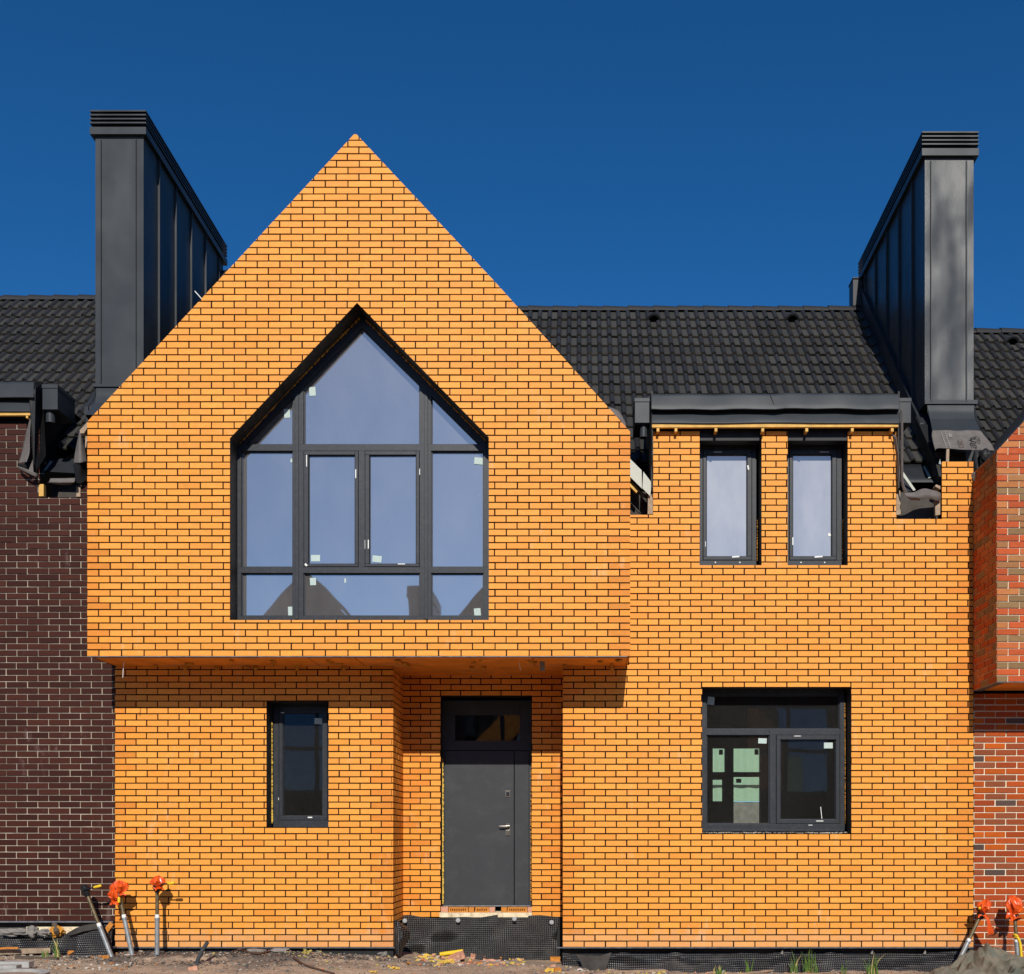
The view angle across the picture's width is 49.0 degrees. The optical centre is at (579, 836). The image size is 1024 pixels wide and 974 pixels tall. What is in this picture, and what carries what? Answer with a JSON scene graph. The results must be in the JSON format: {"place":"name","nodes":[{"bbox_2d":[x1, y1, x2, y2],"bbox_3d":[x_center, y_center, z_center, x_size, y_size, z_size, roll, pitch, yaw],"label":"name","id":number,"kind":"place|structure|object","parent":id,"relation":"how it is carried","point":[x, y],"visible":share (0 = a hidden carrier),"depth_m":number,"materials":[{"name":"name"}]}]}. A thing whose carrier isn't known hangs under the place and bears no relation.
{"place":"outdoors","nodes":[
{"label":"outdoors","id":0,"kind":"place"},
{"bbox_2d":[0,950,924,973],"bbox_3d":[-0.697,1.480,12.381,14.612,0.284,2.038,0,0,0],"label":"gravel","id":1,"kind":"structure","parent":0,"point":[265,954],"depth_m":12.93,"materials":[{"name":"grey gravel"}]},
{"bbox_2d":[0,921,973,973],"bbox_3d":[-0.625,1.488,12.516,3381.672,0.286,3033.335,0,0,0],"label":"ground","id":2,"kind":"structure","parent":0,"point":[150,968],"depth_m":12.71,"materials":[{"name":"brown soil"}]},
{"bbox_2d":[0,964,21,968],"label":"concrete kerb","id":3,"kind":"structure","parent":2,"relation":"on","point":[8,966],"depth_m":11.88,"materials":[{"name":"grey concrete"}]},
{"bbox_2d":[0,961,33,967],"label":"concrete kerb","id":4,"kind":"structure","parent":2,"relation":"on","point":[27,964],"depth_m":12.07,"materials":[{"name":"grey concrete"}]},
{"bbox_2d":[0,968,49,973],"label":"concrete slab","id":5,"kind":"object","parent":2,"relation":"on","point":[23,971],"visible":1,"depth_m":11.65,"materials":[{"name":"grey concrete"}]},
{"bbox_2d":[0,947,50,954],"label":"plank","id":6,"kind":"object","parent":2,"relation":"on","point":[21,951],"visible":0.94,"depth_m":12.92,"materials":[{"name":"beige wood"}]},
{"bbox_2d":[0,947,18,948],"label":"plank","id":7,"kind":"object","parent":6,"relation":"on","point":[9,947],"visible":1,"depth_m":12.78,"materials":[{"name":"wood"}]},
{"bbox_2d":[15,956,58,959],"bbox_3d":[-6.205,1.384,12.802,0.450,0.049,0.093,0,0,-11],"label":"plank","id":8,"kind":"object","parent":2,"relation":"on","point":[34,957],"visible":1,"depth_m":12.77,"materials":[{"name":"wood"}]},
{"bbox_2d":[41,949,48,957],"bbox_3d":[-6.120,1.343,12.812,0.111,0.126,0.050,0,0,0],"label":"grass tuft","id":9,"kind":"object","parent":2,"relation":"on","point":[45,955],"visible":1,"depth_m":12.81,"materials":[{"name":"plant"}]},
{"bbox_2d":[50,939,59,956],"bbox_3d":[-6.079,1.280,12.964,0.111,0.243,0.066,0,0,0],"label":"grass tuft","id":10,"kind":"object","parent":2,"relation":"on","point":[56,953],"visible":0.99,"depth_m":12.96,"materials":[{"name":"plant"}]},
{"bbox_2d":[70,956,90,957],"bbox_3d":[-5.770,1.394,12.958,0.234,0.019,0.102,0,0,10],"label":"plank","id":11,"kind":"object","parent":2,"relation":"on","point":[80,957],"visible":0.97,"depth_m":12.93,"materials":[{"name":"grey wood"}]},
{"bbox_2d":[81,884,113,956],"bbox_3d":[-5.619,1.011,13.084,0.466,0.915,0.123,0,0,9],"label":"pipe stub","id":12,"kind":"object","parent":2,"relation":"on","point":[85,890],"visible":0.94,"depth_m":13.06,"materials":[{"name":"metal"}]},
{"bbox_2d":[0,110,227,955],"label":"brick house","id":13,"kind":"structure","parent":2,"relation":"on","point":[69,364],"depth_m":13.40,"materials":[{"name":"brick"}]},
{"bbox_2d":[0,928,26,936],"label":"mortar lump","id":14,"kind":"object","parent":13,"relation":"on","point":[12,932],"visible":1,"depth_m":13.25,"materials":[{"name":"concrete"}]},
{"bbox_2d":[26,925,39,938],"bbox_3d":[-6.487,1.132,13.281,0.132,0.164,0.145,0,0,40],"label":"mortar lump","id":15,"kind":"object","parent":13,"relation":"on","point":[32,930],"visible":1,"depth_m":13.25,"materials":[{"name":"concrete"}]},
{"bbox_2d":[37,929,50,936],"bbox_3d":[-6.352,1.139,13.282,0.164,0.105,0.131,0,0,0],"label":"mortar lump","id":16,"kind":"object","parent":13,"relation":"on","point":[44,932],"visible":1,"depth_m":13.25,"materials":[{"name":"concrete"}]},
{"bbox_2d":[108,880,133,954],"bbox_3d":[-5.350,0.958,13.090,0.337,0.897,0.197,0,0,0],"label":"pipe stub","id":17,"kind":"object","parent":2,"relation":"on","point":[118,889],"visible":1,"depth_m":13.05,"materials":[{"name":"metal"}]},
{"bbox_2d":[150,876,174,955],"bbox_3d":[-4.883,0.933,13.061,0.291,0.959,0.186,0,0,35],"label":"pipe stub","id":18,"kind":"object","parent":2,"relation":"on","point":[158,883],"visible":1,"depth_m":13.06,"materials":[{"name":"metal"}]},
{"bbox_2d":[188,965,198,970],"bbox_3d":[-4.237,1.448,12.277,0.112,0.062,0.081,-7,2,-14],"label":"brick piece","id":19,"kind":"object","parent":2,"relation":"on","point":[193,968],"visible":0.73,"depth_m":12.24,"materials":[{"name":"brick"}]},
{"bbox_2d":[195,941,208,963],"bbox_3d":[-4.266,1.327,12.634,0.165,0.304,0.043,0,0,0],"label":"conduit stub","id":20,"kind":"object","parent":2,"relation":"on","point":[201,952],"visible":0.89,"depth_m":12.62,"materials":[{"name":"black plastic"}]},
{"bbox_2d":[246,949,266,951],"bbox_3d":[-3.835,1.349,13.264,0.255,0.049,0.164,0,0,11],"label":"stone","id":21,"kind":"object","parent":2,"relation":"on","point":[259,950],"visible":0.67,"depth_m":13.22,"materials":[{"name":"stone"}]},
{"bbox_2d":[271,948,289,952],"bbox_3d":[-3.541,1.341,13.195,0.220,0.062,0.174,0,0,30],"label":"stone","id":22,"kind":"object","parent":2,"relation":"on","point":[277,950],"visible":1,"depth_m":13.14,"materials":[{"name":"stone"}]},
{"bbox_2d":[236,948,334,973],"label":"rusty bar","id":23,"kind":"object","parent":2,"relation":"on","point":[293,957],"visible":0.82,"depth_m":12.74,"materials":[{"name":"brown metal"}]},
{"bbox_2d":[302,949,311,953],"bbox_3d":[-3.224,1.356,13.214,0.128,0.078,0.079,0,0,-23],"label":"foam scrap","id":24,"kind":"object","parent":2,"relation":"on","point":[305,951],"visible":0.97,"depth_m":13.19,"materials":[{"name":"yellow plastic"}]},
{"bbox_2d":[0,949,757,973],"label":"rubble","id":25,"kind":"object","parent":2,"relation":"on","point":[418,959],"visible":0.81,"depth_m":12.98,"materials":[{"name":"grey gravel"}]},
{"bbox_2d":[377,951,387,956],"bbox_3d":[-2.358,1.410,13.483,0.142,0.080,0.152,0,0,26],"label":"stone","id":26,"kind":"object","parent":2,"relation":"on","point":[385,954],"visible":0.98,"depth_m":13.42,"materials":[{"name":"stone"}]},
{"bbox_2d":[419,953,431,957],"bbox_3d":[-1.897,1.458,13.701,0.176,0.067,0.087,0,0,0],"label":"foam scrap","id":27,"kind":"object","parent":2,"relation":"on","point":[426,955],"visible":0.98,"depth_m":13.68,"materials":[{"name":"yellow plastic"}]},
{"bbox_2d":[440,959,454,963],"bbox_3d":[-1.587,1.494,13.412,0.187,0.067,0.121,0,0,0],"label":"foam scrap","id":28,"kind":"object","parent":2,"relation":"on","point":[447,961],"visible":1,"depth_m":13.40,"materials":[{"name":"yellow plastic"}]},
{"bbox_2d":[440,949,463,955],"bbox_3d":[-1.575,1.423,13.734,0.292,0.090,0.054,0,0,0],"label":"foam tube","id":29,"kind":"object","parent":2,"relation":"on","point":[446,953],"visible":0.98,"depth_m":13.71,"materials":[{"name":"yellow plastic"}]},
{"bbox_2d":[447,951,464,961],"bbox_3d":[-1.512,1.468,13.677,0.177,0.103,0.131,-19,5,27],"label":"brick piece","id":30,"kind":"object","parent":2,"relation":"on","point":[459,955],"visible":0.86,"depth_m":13.63,"materials":[{"name":"orange brick"}]},
{"bbox_2d":[87,131,993,972],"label":"brick house","id":31,"kind":"structure","parent":2,"relation":"on","point":[433,569],"depth_m":13.38,"materials":[{"name":"orange brick"}]},
{"bbox_2d":[271,704,327,826],"bbox_3d":[-3.387,-0.891,13.654,0.764,1.656,0.100,0,0,0],"label":"window","id":32,"kind":"structure","parent":31,"relation":"in","point":[279,819],"depth_m":13.63,"materials":[{"name":"black plastic"}]},
{"bbox_2d":[237,315,488,619],"bbox_3d":[-2.497,-4.228,12.904,2.980,3.633,0.116,0,0,0],"label":"window","id":33,"kind":"structure","parent":31,"relation":"in","point":[363,492],"depth_m":12.93,"materials":[{"name":"clear glass"}]},
{"bbox_2d":[441,906,448,911],"bbox_3d":[-1.714,0.920,14.211,0.091,0.071,0.100,0,0,0],"label":"brick","id":34,"kind":"object","parent":31,"relation":"on","point":[444,908],"visible":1,"depth_m":14.16,"materials":[{"name":"brick"}]},
{"bbox_2d":[449,907,468,911],"bbox_3d":[-1.539,0.923,14.211,0.245,0.066,0.100,0,0,0],"label":"hollow brick","id":35,"kind":"object","parent":31,"relation":"on","point":[458,909],"visible":1,"depth_m":14.16,"materials":[{"name":"brick"}]},
{"bbox_2d":[469,907,474,911],"bbox_3d":[-1.374,0.923,14.211,0.068,0.066,0.100,0,0,0],"label":"brick","id":36,"kind":"object","parent":31,"relation":"on","point":[471,909],"visible":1,"depth_m":14.16,"materials":[{"name":"brick"}]},
{"bbox_2d":[475,907,488,911],"bbox_3d":[-1.238,0.923,14.211,0.174,0.066,0.100,0,0,0],"label":"hollow brick","id":37,"kind":"object","parent":31,"relation":"on","point":[481,909],"visible":1,"depth_m":14.16,"materials":[{"name":"brick"}]},
{"bbox_2d":[442,700,531,906],"bbox_3d":[-1.199,-0.426,14.352,1.167,2.647,0.158,0,0,0],"label":"door","id":38,"kind":"structure","parent":31,"relation":"in","point":[481,738],"depth_m":14.34,"materials":[{"name":"paint"}]},
{"bbox_2d":[489,907,494,911],"bbox_3d":[-1.113,0.923,14.211,0.071,0.066,0.100,0,0,0],"label":"brick","id":39,"kind":"object","parent":31,"relation":"on","point":[491,909],"visible":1,"depth_m":14.16,"materials":[{"name":"orange brick"}]},
{"bbox_2d":[501,907,506,911],"bbox_3d":[-0.961,0.923,14.211,0.071,0.066,0.100,0,0,0],"label":"brick","id":40,"kind":"object","parent":31,"relation":"on","point":[503,909],"visible":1,"depth_m":14.16,"materials":[{"name":"brick"}]},
{"bbox_2d":[508,907,527,911],"bbox_3d":[-0.791,0.923,14.211,0.248,0.066,0.100,0,0,0],"label":"hollow brick","id":41,"kind":"object","parent":31,"relation":"on","point":[517,909],"visible":1,"depth_m":14.16,"materials":[{"name":"brick"}]},
{"bbox_2d":[700,445,757,564],"bbox_3d":[1.800,-4.152,13.640,0.757,1.700,0.129,0,0,0],"label":"window","id":42,"kind":"structure","parent":31,"relation":"in","point":[727,472],"depth_m":13.66,"materials":[{"name":"clear glass"}]},
{"bbox_2d":[702,690,847,832],"bbox_3d":[2.342,-0.919,13.557,1.788,1.775,0.295,0,0,0],"label":"window","id":43,"kind":"structure","parent":31,"relation":"in","point":[775,824],"depth_m":13.63,"materials":[{"name":"clear glass"}]},
{"bbox_2d":[788,445,842,564],"bbox_3d":[2.862,-4.037,13.664,0.691,1.471,0.098,0,0,2],"label":"window","id":44,"kind":"structure","parent":31,"relation":"in","point":[815,521],"depth_m":13.66,"materials":[{"name":"clear glass"}]},
{"bbox_3d":[-5.750,1.318,13.364,0.430,0.022,0.140,0,0,0],"label":"metal profile","id":45,"kind":"object","parent":31,"relation":"on","visible":0},
{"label":"brick","id":46,"kind":"object","parent":45,"relation":"on","visible":0},
{"bbox_2d":[105,922,113,930],"bbox_3d":[-5.647,1.126,13.341,0.188,0.226,0.025,0,0,0],"label":"brick","id":47,"kind":"object","parent":46,"relation":"on","point":[109,926],"visible":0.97,"depth_m":13.33,"materials":[{"name":"brick"}]},
{"bbox_2d":[550,956,559,961],"bbox_3d":[-0.310,1.526,13.983,0.135,0.065,0.111,0,0,-3],"label":"brick piece","id":48,"kind":"object","parent":2,"relation":"on","point":[556,958],"visible":1,"depth_m":13.94,"materials":[{"name":"brick"}]},
{"bbox_2d":[610,969,665,973],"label":"plank","id":49,"kind":"object","parent":2,"relation":"on","point":[637,971],"visible":0.97,"depth_m":12.95,"materials":[{"name":"beige wood"}]},
{"bbox_2d":[713,965,724,973],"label":"grass tuft","id":50,"kind":"object","parent":2,"relation":"on","point":[717,971],"visible":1,"depth_m":13.03,"materials":[{"name":"plant"}]},
{"bbox_2d":[713,749,758,822],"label":"window","id":51,"kind":"structure","parent":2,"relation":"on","point":[746,788],"depth_m":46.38,"materials":[{"name":"glass"}]},
{"bbox_2d":[745,958,754,971],"bbox_3d":[1.971,1.506,13.027,0.122,0.214,0.052,0,0,0],"label":"grass tuft","id":52,"kind":"object","parent":2,"relation":"on","point":[747,968],"visible":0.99,"depth_m":13.03,"materials":[{"name":"plant"}]},
{"bbox_2d":[739,970,771,973],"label":"plank","id":53,"kind":"object","parent":2,"relation":"on","point":[761,971],"visible":0.77,"depth_m":13.07,"materials":[{"name":"beige wood"}]},
{"bbox_2d":[788,952,799,972],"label":"grass tuft","id":54,"kind":"object","parent":2,"relation":"on","point":[795,966],"visible":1,"depth_m":13.08,"materials":[{"name":"plant"}]},
{"bbox_2d":[801,949,817,972],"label":"grass tuft","id":55,"kind":"object","parent":2,"relation":"on","point":[807,967],"visible":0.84,"depth_m":13.07,"materials":[{"name":"plant"}]},
{"bbox_2d":[841,962,846,973],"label":"grass tuft","id":56,"kind":"object","parent":2,"relation":"on","point":[844,969],"visible":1,"depth_m":13.08,"materials":[{"name":"plant"}]},
{"bbox_2d":[863,952,884,973],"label":"grass tuft","id":57,"kind":"object","parent":2,"relation":"on","point":[874,970],"visible":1,"depth_m":13.03,"materials":[{"name":"plant"}]},
{"bbox_2d":[899,328,1023,956],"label":"brick house","id":58,"kind":"structure","parent":2,"relation":"on","point":[998,682],"depth_m":13.39,"materials":[{"name":"brick"}]},
{"bbox_2d":[926,944,1023,973],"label":"pile","id":59,"kind":"object","parent":2,"relation":"on","point":[992,959],"visible":1,"depth_m":12.50,"materials":[{"name":"beige sand"}]},
{"bbox_2d":[957,899,993,958],"bbox_3d":[4.613,1.109,13.026,0.468,0.767,0.220,0,0,-24],"label":"pipe stub","id":60,"kind":"object","parent":59,"relation":"on","point":[983,908],"visible":0.98,"depth_m":13.04,"materials":[{"name":"metal"}]},
{"bbox_2d":[1006,895,1023,957],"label":"pipe stub","id":61,"kind":"object","parent":59,"relation":"on","point":[1014,905],"visible":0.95,"depth_m":13.05,"materials":[{"name":"metal"}]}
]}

